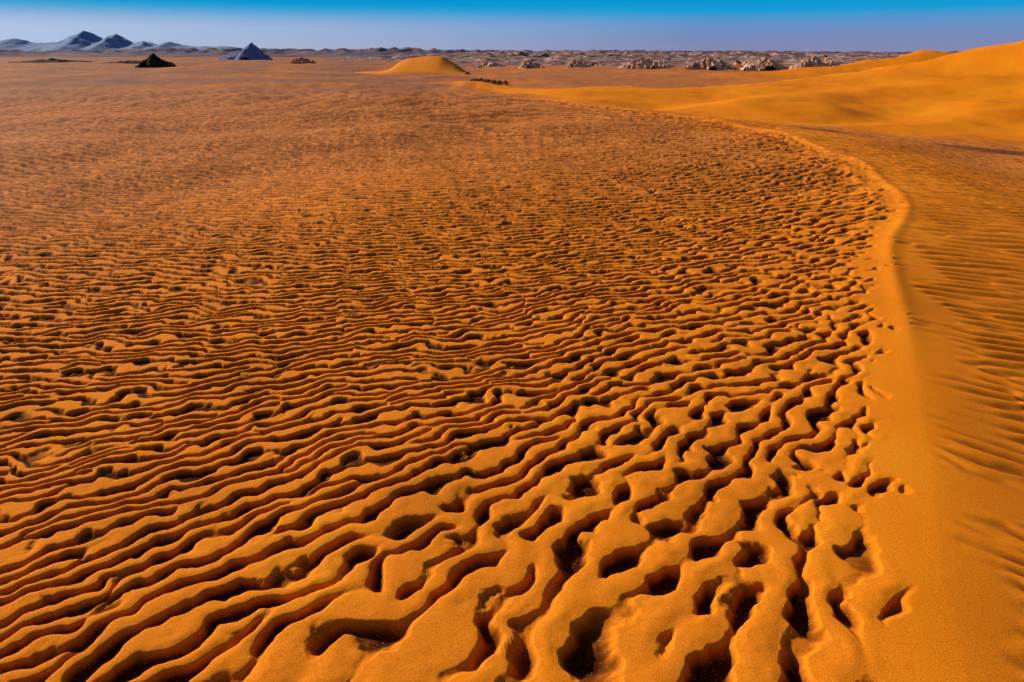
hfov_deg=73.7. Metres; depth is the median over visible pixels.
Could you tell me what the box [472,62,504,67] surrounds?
sandstone outcrop
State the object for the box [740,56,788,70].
sandstone outcrop
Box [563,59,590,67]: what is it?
sandstone outcrop
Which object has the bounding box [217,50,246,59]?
rocky mountain
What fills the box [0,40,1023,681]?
desert ground
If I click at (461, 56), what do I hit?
badland hills
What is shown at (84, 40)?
mountain range
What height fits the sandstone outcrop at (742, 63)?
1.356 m
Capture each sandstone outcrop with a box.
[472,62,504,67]
[519,60,545,68]
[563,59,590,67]
[584,61,606,65]
[618,57,661,68]
[654,61,670,67]
[655,60,674,66]
[685,57,722,70]
[714,59,737,69]
[729,59,753,66]
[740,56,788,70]
[789,56,828,68]
[821,59,839,65]
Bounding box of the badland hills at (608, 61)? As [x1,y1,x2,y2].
[451,57,858,65]
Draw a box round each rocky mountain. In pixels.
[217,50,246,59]
[229,42,271,59]
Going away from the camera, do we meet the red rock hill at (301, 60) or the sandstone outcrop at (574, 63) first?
the sandstone outcrop at (574, 63)
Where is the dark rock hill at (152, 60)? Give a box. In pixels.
[135,53,176,67]
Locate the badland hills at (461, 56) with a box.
[318,51,904,61]
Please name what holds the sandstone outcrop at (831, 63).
on the desert ground
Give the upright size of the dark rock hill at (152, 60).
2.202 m
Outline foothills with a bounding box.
[0,47,960,56]
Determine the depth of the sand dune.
66.77 m
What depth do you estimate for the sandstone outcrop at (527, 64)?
87.98 m
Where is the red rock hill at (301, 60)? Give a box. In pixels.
[289,57,315,63]
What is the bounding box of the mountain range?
[0,31,243,50]
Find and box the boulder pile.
[470,78,508,84]
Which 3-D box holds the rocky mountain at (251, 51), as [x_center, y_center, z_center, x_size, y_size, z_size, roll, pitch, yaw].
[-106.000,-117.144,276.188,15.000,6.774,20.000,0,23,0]
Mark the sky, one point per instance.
(518, 25)
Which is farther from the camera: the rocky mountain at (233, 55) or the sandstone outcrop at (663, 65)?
the rocky mountain at (233, 55)
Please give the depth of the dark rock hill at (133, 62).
155.38 m
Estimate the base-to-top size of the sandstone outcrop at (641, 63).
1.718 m
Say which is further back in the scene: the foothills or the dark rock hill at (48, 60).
the foothills
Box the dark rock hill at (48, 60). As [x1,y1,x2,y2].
[7,58,93,62]
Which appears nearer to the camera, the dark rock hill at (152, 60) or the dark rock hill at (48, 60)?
the dark rock hill at (152, 60)
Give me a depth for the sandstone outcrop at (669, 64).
103.08 m
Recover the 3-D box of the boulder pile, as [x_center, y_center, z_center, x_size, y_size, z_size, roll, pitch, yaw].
[-1.328,-16.637,43.851,1.330,0.374,8.019,-8,24,-18]
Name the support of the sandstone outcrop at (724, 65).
on the desert ground
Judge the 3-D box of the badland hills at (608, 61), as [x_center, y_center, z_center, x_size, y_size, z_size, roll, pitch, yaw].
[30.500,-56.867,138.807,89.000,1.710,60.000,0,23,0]
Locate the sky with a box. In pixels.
[0,0,1023,51]
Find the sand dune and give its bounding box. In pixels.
[354,56,468,74]
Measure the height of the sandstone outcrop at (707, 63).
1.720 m
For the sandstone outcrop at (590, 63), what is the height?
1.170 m
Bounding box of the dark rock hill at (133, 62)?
[104,60,140,63]
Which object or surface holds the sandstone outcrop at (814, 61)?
on the desert ground

